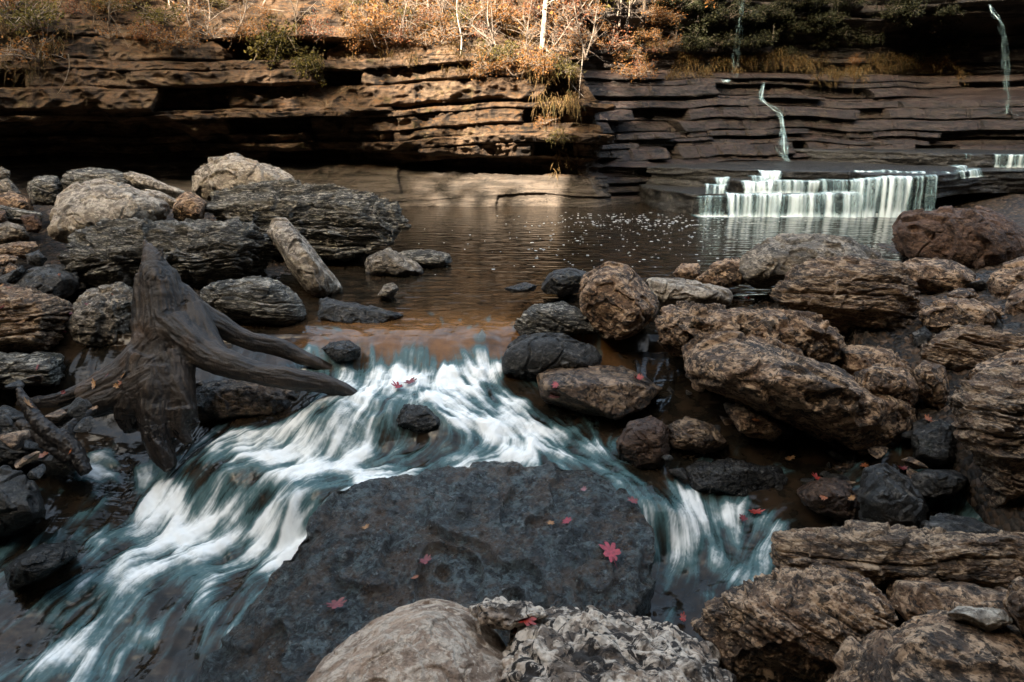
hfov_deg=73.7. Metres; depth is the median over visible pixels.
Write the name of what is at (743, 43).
shrub
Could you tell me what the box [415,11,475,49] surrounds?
shrub
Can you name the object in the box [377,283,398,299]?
stone
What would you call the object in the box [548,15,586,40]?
shrub
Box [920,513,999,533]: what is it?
boulder
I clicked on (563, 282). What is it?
boulder
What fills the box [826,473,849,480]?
cobble
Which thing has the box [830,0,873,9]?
shrub
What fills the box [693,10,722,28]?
shrub
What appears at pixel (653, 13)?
shrub
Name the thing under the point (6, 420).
cobble
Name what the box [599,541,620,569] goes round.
fallen leaf
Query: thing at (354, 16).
shrub
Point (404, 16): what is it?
sapling
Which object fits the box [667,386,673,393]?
cobble
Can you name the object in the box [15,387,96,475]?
broken root
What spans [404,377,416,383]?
fallen leaf
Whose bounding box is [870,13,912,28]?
shrub
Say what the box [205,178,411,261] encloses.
boulder
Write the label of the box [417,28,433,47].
shrub
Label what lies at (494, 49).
shrub
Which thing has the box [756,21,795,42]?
shrub
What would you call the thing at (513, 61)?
shrub
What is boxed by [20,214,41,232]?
stone
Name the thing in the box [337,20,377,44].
shrub
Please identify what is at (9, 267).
stone
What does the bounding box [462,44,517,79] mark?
shrub
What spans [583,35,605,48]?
shrub
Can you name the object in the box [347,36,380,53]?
shrub
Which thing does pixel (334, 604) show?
fallen leaf
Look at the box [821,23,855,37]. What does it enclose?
shrub
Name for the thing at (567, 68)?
shrub
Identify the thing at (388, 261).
boulder
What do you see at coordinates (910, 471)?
cobble
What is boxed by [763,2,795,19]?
shrub
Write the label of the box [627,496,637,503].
fallen leaf
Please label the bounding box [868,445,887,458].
cobble
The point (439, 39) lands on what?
shrub
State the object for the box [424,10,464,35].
shrub
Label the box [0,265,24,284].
stone
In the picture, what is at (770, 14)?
shrub
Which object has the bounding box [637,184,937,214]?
rock shelf
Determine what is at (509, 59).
shrub
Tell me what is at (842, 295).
boulder
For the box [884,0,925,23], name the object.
shrub
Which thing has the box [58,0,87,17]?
shrub
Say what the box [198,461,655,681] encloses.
wet slab
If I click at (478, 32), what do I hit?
sapling
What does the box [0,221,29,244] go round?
stone
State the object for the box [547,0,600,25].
shrub
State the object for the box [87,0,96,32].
sapling
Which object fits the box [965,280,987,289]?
cobble
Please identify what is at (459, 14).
sapling
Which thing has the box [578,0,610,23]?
shrub
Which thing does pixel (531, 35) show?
shrub
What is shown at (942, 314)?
boulder
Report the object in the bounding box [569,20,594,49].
shrub
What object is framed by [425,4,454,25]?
shrub
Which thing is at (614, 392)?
boulder
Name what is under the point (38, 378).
cobble
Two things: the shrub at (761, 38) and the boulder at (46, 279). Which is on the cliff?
the shrub at (761, 38)
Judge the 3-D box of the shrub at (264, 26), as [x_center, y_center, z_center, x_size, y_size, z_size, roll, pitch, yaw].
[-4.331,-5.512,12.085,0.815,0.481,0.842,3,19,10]
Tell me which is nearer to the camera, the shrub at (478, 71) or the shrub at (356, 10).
the shrub at (478, 71)
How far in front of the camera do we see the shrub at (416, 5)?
12.64 m
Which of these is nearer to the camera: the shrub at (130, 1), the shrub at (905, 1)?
the shrub at (130, 1)
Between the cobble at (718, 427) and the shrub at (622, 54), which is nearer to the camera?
the cobble at (718, 427)
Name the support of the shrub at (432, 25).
on the cliff
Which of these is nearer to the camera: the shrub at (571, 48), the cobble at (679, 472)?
the cobble at (679, 472)
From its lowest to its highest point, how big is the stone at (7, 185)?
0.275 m
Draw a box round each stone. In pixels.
[0,167,10,179]
[0,178,21,194]
[0,191,33,210]
[0,205,42,224]
[0,210,7,222]
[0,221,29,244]
[0,241,37,258]
[0,254,18,266]
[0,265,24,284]
[3,263,17,273]
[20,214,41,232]
[26,250,46,265]
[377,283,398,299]
[469,596,548,629]
[673,263,699,279]
[912,326,931,346]
[946,288,978,299]
[947,606,1012,631]
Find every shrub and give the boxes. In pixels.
[0,0,53,14]
[0,0,71,36]
[0,15,69,80]
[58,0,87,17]
[82,0,140,13]
[84,0,124,19]
[93,19,128,39]
[115,20,155,42]
[116,0,144,4]
[122,0,186,42]
[128,17,170,45]
[137,18,202,52]
[164,0,211,24]
[187,10,242,49]
[203,0,232,10]
[228,20,259,43]
[232,12,261,33]
[243,15,309,68]
[244,12,290,38]
[251,2,275,17]
[289,47,326,92]
[291,10,336,40]
[322,0,346,12]
[336,23,385,52]
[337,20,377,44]
[341,0,413,39]
[343,0,384,7]
[345,6,368,16]
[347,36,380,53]
[352,0,381,18]
[355,12,390,33]
[363,0,439,19]
[376,12,419,48]
[378,12,419,52]
[383,0,418,29]
[404,29,426,40]
[412,2,442,25]
[413,18,429,32]
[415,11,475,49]
[416,0,470,13]
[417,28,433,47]
[419,0,471,12]
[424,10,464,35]
[424,23,456,45]
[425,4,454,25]
[425,19,445,32]
[435,0,453,11]
[436,3,486,32]
[443,9,475,39]
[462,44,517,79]
[463,0,500,18]
[463,14,497,40]
[469,64,489,80]
[470,38,516,74]
[472,0,515,36]
[481,35,534,63]
[483,57,515,71]
[488,0,520,19]
[494,0,569,43]
[495,55,526,66]
[499,40,528,74]
[502,41,555,77]
[506,4,536,26]
[516,0,561,19]
[516,47,562,85]
[520,15,553,37]
[522,0,567,13]
[525,0,556,17]
[526,48,536,60]
[533,112,559,128]
[537,55,557,72]
[540,48,588,79]
[544,125,573,145]
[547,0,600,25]
[547,3,577,35]
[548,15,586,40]
[551,26,587,55]
[561,24,592,53]
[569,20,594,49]
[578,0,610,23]
[579,22,610,39]
[581,0,605,18]
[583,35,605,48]
[586,0,630,12]
[589,19,607,32]
[589,21,635,51]
[606,40,647,63]
[608,56,658,82]
[612,40,639,65]
[617,40,632,53]
[627,55,658,75]
[631,26,664,44]
[634,5,653,16]
[645,7,687,30]
[645,38,668,51]
[647,6,680,22]
[648,3,679,18]
[653,0,686,8]
[660,0,704,16]
[661,29,682,52]
[665,21,690,33]
[674,1,703,15]
[676,32,713,53]
[681,23,710,51]
[688,10,712,35]
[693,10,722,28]
[700,30,741,52]
[702,1,719,10]
[710,0,759,28]
[723,30,754,49]
[730,25,758,32]
[738,6,767,25]
[739,23,778,49]
[750,0,789,20]
[755,0,784,20]
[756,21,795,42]
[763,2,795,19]
[772,0,820,10]
[776,46,799,57]
[777,6,810,35]
[793,16,833,38]
[796,5,841,24]
[798,0,832,9]
[810,5,850,30]
[812,35,840,50]
[814,22,850,42]
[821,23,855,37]
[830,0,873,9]
[843,52,865,68]
[846,25,886,49]
[870,2,924,24]
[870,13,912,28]
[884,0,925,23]
[884,0,929,7]
[906,41,938,67]
[921,7,965,30]
[932,2,964,18]
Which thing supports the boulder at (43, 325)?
on the ground at (974, 490)
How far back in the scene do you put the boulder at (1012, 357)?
4.15 m
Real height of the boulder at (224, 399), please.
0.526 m
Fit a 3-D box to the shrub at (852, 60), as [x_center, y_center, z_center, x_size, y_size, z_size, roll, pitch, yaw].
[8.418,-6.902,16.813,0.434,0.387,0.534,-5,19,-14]
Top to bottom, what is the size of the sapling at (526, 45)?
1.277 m
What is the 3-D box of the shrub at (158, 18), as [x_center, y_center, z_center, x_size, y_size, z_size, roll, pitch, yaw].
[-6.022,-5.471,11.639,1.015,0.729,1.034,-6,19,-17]
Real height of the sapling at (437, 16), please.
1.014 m
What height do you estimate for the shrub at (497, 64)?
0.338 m
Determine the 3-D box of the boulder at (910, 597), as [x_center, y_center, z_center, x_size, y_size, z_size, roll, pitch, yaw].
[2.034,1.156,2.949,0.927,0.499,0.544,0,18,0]
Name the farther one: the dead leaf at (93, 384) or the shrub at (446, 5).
the shrub at (446, 5)
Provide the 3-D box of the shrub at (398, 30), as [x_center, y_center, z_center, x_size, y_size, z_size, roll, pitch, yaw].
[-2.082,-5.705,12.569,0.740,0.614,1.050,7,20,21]
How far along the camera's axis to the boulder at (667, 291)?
5.61 m
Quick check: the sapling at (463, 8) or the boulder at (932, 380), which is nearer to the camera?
the boulder at (932, 380)
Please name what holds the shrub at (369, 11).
on the cliff
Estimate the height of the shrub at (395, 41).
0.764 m
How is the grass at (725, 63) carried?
on the cliff
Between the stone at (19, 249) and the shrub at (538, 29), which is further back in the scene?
the shrub at (538, 29)
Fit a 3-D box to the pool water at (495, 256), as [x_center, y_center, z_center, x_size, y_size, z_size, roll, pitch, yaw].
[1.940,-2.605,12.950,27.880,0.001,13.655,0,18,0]
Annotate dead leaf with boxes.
[23,397,34,407]
[91,378,95,388]
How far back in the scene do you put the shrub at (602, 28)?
15.27 m
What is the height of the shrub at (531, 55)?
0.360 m
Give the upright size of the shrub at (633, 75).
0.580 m
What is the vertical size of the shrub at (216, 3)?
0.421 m
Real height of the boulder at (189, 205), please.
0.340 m
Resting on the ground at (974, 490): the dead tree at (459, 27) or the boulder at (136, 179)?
the boulder at (136, 179)
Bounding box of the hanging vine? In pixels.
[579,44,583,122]
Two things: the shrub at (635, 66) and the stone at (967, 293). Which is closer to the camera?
the stone at (967, 293)
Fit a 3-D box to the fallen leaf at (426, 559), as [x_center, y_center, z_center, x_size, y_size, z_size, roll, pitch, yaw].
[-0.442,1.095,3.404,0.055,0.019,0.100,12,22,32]
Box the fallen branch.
[540,32,582,95]
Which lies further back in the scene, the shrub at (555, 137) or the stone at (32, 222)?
the shrub at (555, 137)
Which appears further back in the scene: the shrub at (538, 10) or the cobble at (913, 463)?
the shrub at (538, 10)
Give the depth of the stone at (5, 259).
6.62 m
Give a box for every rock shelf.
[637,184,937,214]
[645,161,1023,197]
[704,177,850,191]
[794,148,1023,167]
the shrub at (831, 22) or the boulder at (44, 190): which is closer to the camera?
the boulder at (44, 190)
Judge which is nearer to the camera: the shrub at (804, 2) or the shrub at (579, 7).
the shrub at (579, 7)
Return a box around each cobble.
[0,414,12,427]
[0,430,30,449]
[5,380,24,388]
[14,459,24,467]
[19,451,39,465]
[24,440,38,449]
[25,375,43,382]
[27,464,45,478]
[45,409,66,420]
[67,397,86,419]
[73,416,94,432]
[84,399,91,407]
[661,455,672,461]
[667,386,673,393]
[668,468,686,479]
[691,382,704,391]
[713,425,720,431]
[720,416,733,424]
[723,402,733,416]
[800,478,813,482]
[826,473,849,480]
[828,450,845,461]
[832,521,840,525]
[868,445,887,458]
[900,429,912,438]
[901,457,927,469]
[907,468,916,477]
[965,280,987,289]
[993,318,1002,328]
[1002,323,1021,329]
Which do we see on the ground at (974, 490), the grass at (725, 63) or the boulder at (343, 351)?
the boulder at (343, 351)
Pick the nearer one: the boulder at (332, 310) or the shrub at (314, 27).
the boulder at (332, 310)
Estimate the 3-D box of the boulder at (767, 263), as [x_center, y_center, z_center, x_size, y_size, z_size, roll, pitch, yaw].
[2.705,-0.710,6.283,1.404,0.551,1.021,0,18,0]
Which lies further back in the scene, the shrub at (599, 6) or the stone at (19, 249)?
the shrub at (599, 6)
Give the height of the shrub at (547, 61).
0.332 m
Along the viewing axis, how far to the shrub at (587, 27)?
15.31 m
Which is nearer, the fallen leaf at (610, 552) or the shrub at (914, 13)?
the fallen leaf at (610, 552)
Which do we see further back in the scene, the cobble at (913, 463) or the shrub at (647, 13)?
the shrub at (647, 13)
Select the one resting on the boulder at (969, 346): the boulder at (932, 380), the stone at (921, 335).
the stone at (921, 335)
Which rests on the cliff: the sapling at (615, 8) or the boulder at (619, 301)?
the sapling at (615, 8)
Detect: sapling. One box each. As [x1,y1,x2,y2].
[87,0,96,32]
[105,0,133,47]
[170,0,238,34]
[177,0,190,26]
[201,0,259,34]
[242,0,322,35]
[358,0,378,47]
[384,0,455,35]
[390,0,419,40]
[409,0,452,23]
[418,0,446,33]
[434,1,471,34]
[441,0,468,17]
[447,0,518,74]
[448,0,512,58]
[460,0,476,28]
[478,0,511,73]
[484,1,550,51]
[529,9,587,82]
[537,0,592,48]
[540,0,623,56]
[562,0,607,61]
[598,0,627,16]
[622,0,650,24]
[646,0,684,34]
[665,7,686,46]
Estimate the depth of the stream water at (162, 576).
4.24 m
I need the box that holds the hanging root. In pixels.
[57,54,69,93]
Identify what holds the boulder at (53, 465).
in the stream water at (162, 576)
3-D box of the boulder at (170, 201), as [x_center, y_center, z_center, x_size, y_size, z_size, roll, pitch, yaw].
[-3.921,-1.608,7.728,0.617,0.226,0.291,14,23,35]
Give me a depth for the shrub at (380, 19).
12.19 m
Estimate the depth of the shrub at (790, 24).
16.31 m
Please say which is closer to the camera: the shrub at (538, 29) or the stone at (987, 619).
the stone at (987, 619)
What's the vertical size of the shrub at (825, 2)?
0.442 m
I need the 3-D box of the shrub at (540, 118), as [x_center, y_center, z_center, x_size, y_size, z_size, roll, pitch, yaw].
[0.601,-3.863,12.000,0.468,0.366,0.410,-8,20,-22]
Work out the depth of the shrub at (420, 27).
12.72 m
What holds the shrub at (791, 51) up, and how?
on the cliff
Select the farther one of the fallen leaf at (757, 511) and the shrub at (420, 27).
the shrub at (420, 27)
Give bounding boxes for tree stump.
[16,240,357,472]
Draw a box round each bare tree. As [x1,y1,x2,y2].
[537,0,562,49]
[594,1,597,36]
[618,0,621,26]
[642,0,645,16]
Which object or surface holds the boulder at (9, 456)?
on the ground at (974, 490)
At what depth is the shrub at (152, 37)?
11.51 m
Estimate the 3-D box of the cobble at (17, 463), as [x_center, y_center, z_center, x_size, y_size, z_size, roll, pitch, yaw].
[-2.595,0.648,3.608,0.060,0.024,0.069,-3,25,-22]
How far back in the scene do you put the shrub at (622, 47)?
15.69 m
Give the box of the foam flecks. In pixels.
[435,213,875,274]
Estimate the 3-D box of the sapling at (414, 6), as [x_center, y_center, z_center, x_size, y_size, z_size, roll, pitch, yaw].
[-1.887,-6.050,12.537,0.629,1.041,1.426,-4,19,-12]
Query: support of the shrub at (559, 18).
on the cliff
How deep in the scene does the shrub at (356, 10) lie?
12.55 m
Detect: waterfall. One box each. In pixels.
[701,165,982,217]
[762,84,788,160]
[966,154,1023,167]
[986,6,1014,114]
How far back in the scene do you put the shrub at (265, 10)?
12.39 m
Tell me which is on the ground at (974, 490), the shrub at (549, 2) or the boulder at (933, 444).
the boulder at (933, 444)
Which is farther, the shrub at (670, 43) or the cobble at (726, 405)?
the shrub at (670, 43)
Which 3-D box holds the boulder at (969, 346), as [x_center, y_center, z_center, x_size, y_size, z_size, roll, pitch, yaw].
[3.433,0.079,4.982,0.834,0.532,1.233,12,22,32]
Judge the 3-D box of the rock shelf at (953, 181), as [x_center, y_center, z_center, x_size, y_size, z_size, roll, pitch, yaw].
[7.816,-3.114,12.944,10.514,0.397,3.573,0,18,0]
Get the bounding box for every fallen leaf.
[39,451,48,457]
[323,597,346,608]
[391,380,402,387]
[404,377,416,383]
[419,554,431,563]
[517,616,536,625]
[562,517,571,523]
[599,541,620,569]
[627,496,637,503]
[634,373,642,379]
[680,612,685,620]
[739,514,747,520]
[748,508,764,513]
[924,414,932,420]
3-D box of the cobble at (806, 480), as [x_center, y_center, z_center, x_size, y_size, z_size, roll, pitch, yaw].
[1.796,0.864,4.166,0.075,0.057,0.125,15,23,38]
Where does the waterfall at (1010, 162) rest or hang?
on the rock shelf at (949, 157)
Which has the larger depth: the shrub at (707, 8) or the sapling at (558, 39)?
the shrub at (707, 8)
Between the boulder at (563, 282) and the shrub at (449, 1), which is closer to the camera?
the boulder at (563, 282)
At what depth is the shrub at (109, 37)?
11.36 m
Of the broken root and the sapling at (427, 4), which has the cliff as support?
the sapling at (427, 4)
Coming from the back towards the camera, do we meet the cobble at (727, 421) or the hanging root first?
the hanging root
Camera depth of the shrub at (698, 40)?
16.07 m
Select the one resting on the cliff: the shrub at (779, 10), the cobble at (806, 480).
the shrub at (779, 10)
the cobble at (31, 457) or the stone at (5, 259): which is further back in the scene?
the stone at (5, 259)
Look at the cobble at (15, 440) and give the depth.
3.66 m
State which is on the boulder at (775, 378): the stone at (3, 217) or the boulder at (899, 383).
the boulder at (899, 383)
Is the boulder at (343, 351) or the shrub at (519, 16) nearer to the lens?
the boulder at (343, 351)
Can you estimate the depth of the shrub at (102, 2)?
11.52 m
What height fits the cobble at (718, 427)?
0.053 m
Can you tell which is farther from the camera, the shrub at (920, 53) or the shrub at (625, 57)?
the shrub at (920, 53)
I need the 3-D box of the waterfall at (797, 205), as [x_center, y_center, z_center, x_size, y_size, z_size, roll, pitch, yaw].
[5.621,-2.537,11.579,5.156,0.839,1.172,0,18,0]
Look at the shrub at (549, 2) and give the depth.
12.36 m
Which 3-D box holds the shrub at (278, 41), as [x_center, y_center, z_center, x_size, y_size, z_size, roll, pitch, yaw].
[-4.216,-5.187,12.252,1.160,1.141,1.156,-5,19,-15]
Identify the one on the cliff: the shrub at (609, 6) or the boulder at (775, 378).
the shrub at (609, 6)
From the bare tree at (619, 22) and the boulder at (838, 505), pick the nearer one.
the boulder at (838, 505)
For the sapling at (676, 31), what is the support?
on the cliff
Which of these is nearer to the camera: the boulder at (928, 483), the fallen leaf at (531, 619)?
the fallen leaf at (531, 619)
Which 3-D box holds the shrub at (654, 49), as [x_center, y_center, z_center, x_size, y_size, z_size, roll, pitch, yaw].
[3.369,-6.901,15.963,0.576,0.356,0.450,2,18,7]
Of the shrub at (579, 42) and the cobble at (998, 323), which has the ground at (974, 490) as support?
the cobble at (998, 323)
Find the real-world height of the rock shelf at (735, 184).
0.952 m
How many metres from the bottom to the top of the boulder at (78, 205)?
0.651 m
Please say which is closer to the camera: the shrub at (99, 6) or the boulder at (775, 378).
the boulder at (775, 378)
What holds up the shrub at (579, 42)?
on the cliff
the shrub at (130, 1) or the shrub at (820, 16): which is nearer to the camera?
the shrub at (130, 1)
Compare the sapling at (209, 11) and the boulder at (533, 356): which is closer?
the boulder at (533, 356)
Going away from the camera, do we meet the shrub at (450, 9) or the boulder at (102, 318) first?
the boulder at (102, 318)
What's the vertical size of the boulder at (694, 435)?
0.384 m
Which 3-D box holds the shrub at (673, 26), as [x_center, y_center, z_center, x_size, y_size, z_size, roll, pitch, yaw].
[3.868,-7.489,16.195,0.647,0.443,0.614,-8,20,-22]
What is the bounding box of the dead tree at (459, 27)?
[456,2,461,53]
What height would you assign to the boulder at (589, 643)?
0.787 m
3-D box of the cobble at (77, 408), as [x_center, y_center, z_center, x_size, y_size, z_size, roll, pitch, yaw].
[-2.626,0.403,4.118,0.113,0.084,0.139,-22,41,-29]
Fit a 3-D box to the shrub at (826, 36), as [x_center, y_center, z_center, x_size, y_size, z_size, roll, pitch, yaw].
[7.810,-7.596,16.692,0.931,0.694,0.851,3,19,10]
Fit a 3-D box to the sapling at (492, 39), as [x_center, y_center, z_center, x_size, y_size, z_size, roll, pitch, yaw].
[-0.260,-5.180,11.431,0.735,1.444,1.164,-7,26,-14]
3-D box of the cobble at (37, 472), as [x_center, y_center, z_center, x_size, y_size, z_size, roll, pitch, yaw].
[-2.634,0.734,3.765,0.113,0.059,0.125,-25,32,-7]
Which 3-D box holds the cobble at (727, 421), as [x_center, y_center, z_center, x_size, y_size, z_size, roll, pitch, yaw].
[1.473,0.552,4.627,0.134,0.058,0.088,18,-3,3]
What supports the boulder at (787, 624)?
on the ground at (974, 490)
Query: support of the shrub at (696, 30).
on the cliff
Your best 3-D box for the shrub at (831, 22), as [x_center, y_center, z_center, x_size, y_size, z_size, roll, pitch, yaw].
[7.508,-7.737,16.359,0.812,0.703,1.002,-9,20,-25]
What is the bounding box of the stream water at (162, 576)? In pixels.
[0,292,983,681]
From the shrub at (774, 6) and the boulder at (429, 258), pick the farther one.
the shrub at (774, 6)
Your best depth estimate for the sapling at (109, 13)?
11.41 m
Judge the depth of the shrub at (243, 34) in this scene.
11.93 m
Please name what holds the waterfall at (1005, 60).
on the cliff
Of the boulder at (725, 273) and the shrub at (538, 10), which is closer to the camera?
the boulder at (725, 273)
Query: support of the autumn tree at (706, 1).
on the cliff
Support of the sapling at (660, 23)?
on the cliff
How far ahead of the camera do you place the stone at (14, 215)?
7.95 m
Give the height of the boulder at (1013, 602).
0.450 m
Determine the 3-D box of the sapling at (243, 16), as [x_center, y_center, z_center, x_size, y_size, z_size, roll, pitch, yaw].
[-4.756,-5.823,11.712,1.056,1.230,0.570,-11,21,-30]
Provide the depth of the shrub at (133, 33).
11.53 m
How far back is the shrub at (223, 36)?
11.89 m
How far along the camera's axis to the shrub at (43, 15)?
10.85 m
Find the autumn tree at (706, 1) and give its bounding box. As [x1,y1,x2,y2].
[704,0,717,8]
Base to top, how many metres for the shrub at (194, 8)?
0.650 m
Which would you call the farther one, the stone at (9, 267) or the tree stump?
the stone at (9, 267)
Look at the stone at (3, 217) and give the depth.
7.66 m
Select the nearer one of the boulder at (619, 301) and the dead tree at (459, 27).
the boulder at (619, 301)
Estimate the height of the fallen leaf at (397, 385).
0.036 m
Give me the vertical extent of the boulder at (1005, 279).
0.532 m
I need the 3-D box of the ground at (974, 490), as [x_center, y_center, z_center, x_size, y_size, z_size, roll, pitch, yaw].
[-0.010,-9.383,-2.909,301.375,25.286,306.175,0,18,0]
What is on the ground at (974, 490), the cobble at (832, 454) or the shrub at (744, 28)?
the cobble at (832, 454)
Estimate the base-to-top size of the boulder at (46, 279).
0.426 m
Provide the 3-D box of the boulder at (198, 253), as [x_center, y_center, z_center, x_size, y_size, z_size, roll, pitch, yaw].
[-3.423,-0.833,6.693,2.224,0.763,1.399,0,18,0]
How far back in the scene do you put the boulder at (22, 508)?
3.88 m
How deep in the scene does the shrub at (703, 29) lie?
16.12 m
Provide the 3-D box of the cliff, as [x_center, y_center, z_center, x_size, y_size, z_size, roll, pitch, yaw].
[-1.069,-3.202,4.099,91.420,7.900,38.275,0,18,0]
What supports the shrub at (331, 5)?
on the cliff
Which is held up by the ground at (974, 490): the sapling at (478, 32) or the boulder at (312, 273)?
the boulder at (312, 273)
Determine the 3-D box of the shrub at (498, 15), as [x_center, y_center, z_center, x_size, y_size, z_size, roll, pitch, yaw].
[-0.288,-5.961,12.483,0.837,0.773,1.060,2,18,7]
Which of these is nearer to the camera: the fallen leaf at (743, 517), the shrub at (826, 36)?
the fallen leaf at (743, 517)
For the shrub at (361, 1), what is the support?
on the cliff
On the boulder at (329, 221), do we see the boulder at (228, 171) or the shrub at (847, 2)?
the boulder at (228, 171)
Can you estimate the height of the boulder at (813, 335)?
0.580 m
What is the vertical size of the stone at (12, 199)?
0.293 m
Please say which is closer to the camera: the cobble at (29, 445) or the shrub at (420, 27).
the cobble at (29, 445)
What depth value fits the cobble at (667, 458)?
4.07 m
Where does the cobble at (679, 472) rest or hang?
in the stream water at (162, 576)
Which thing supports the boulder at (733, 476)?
in the stream water at (162, 576)
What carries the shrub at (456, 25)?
on the cliff
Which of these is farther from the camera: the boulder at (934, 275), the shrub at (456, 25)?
the shrub at (456, 25)
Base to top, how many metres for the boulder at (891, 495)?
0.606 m
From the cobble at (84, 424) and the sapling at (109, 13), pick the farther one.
the sapling at (109, 13)
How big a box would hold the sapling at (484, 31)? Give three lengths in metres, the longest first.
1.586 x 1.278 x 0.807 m
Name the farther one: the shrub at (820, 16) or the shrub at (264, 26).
the shrub at (820, 16)
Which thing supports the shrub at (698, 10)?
on the cliff
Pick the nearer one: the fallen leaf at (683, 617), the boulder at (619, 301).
the fallen leaf at (683, 617)
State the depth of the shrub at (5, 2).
11.12 m
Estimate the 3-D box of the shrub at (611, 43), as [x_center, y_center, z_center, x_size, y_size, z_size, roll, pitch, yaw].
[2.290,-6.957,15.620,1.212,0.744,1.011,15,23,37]
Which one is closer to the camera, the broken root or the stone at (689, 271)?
the broken root
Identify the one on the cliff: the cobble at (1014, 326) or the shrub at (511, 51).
the shrub at (511, 51)
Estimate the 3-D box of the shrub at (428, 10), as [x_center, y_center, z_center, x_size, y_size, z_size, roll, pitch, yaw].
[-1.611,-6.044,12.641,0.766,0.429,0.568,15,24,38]
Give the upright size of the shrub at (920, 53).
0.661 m
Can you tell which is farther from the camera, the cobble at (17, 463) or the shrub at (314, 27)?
the shrub at (314, 27)
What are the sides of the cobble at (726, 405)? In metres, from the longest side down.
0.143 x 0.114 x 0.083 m
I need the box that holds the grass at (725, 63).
[0,0,972,185]
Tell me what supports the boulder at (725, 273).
on the ground at (974, 490)
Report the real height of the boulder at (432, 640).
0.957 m
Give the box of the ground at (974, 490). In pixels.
[0,186,1023,531]
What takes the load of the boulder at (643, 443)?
on the ground at (974, 490)
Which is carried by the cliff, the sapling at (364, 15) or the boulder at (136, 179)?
the sapling at (364, 15)
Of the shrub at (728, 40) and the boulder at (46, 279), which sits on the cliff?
the shrub at (728, 40)
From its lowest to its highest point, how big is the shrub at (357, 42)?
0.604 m
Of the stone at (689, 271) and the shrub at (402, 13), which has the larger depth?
the shrub at (402, 13)
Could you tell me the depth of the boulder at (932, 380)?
4.34 m
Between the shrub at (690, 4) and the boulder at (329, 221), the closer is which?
the boulder at (329, 221)
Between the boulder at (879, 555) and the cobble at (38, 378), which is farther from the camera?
the cobble at (38, 378)
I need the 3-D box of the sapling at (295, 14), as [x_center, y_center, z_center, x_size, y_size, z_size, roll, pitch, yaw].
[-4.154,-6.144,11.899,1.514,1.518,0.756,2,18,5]
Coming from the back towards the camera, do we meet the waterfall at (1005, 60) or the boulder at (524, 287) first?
the waterfall at (1005, 60)
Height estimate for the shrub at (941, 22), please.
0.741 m
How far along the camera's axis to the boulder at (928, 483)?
3.74 m
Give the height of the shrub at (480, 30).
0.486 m
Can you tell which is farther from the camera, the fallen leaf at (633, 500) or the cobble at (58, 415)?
the cobble at (58, 415)
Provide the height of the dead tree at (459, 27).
2.108 m
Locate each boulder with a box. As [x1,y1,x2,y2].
[0,283,73,353]
[0,351,65,389]
[0,405,46,473]
[0,465,45,541]
[4,540,78,590]
[14,264,81,298]
[27,175,62,205]
[36,447,89,475]
[47,178,169,243]
[57,217,273,288]
[60,167,141,189]
[66,282,132,346]
[123,171,184,198]
[145,189,175,208]
[172,192,206,221]
[192,153,294,201]
[196,379,301,422]
[200,276,306,324]
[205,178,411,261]
[266,217,341,296]
[306,598,505,681]
[318,297,402,323]
[321,340,360,361]
[364,247,422,276]
[396,404,440,432]
[398,249,451,267]
[500,605,736,681]
[501,332,601,378]
[504,282,536,292]
[514,301,596,335]
[536,365,662,419]
[541,267,585,296]
[578,261,658,339]
[616,415,670,469]
[646,277,732,306]
[655,301,846,362]
[667,416,728,454]
[681,330,916,454]
[685,457,787,496]
[690,561,898,681]
[696,257,746,288]
[728,402,785,441]
[739,233,881,288]
[769,519,1023,590]
[770,255,922,334]
[797,477,859,523]
[826,601,1023,681]
[837,345,913,376]
[854,363,919,413]
[857,463,928,528]
[886,577,1009,620]
[891,205,1023,269]
[902,257,975,294]
[911,418,957,468]
[911,469,968,497]
[914,360,949,410]
[918,297,1003,331]
[919,323,1023,370]
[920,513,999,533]
[947,364,1023,508]
[965,348,1023,379]
[986,256,1023,298]
[1003,576,1023,635]
[1005,281,1023,315]
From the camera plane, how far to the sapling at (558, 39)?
11.71 m
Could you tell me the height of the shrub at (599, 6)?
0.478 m
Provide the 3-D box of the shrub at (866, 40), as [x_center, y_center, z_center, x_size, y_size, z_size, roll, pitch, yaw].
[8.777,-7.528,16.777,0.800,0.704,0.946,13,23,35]
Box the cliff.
[0,0,1023,206]
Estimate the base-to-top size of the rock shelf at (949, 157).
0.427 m
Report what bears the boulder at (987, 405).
on the ground at (974, 490)
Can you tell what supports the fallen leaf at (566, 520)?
on the wet slab
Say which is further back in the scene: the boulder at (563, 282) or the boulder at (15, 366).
the boulder at (563, 282)
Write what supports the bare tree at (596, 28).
on the cliff
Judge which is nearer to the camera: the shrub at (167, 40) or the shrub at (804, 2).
the shrub at (167, 40)
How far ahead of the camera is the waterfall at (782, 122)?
14.82 m
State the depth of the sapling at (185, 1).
11.92 m
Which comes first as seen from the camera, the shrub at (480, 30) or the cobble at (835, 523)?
the cobble at (835, 523)
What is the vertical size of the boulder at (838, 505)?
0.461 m
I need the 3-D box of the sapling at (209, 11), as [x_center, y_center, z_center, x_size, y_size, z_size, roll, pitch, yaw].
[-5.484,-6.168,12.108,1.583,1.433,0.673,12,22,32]
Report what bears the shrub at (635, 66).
on the cliff
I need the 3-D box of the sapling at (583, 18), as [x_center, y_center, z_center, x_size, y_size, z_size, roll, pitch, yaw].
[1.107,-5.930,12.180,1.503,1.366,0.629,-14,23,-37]
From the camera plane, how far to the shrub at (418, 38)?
12.45 m
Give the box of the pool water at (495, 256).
[9,203,931,292]
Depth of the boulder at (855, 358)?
4.71 m
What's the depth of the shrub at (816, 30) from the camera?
16.41 m
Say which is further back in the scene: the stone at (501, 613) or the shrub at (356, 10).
the shrub at (356, 10)
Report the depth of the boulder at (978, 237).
7.13 m
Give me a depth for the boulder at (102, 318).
5.29 m

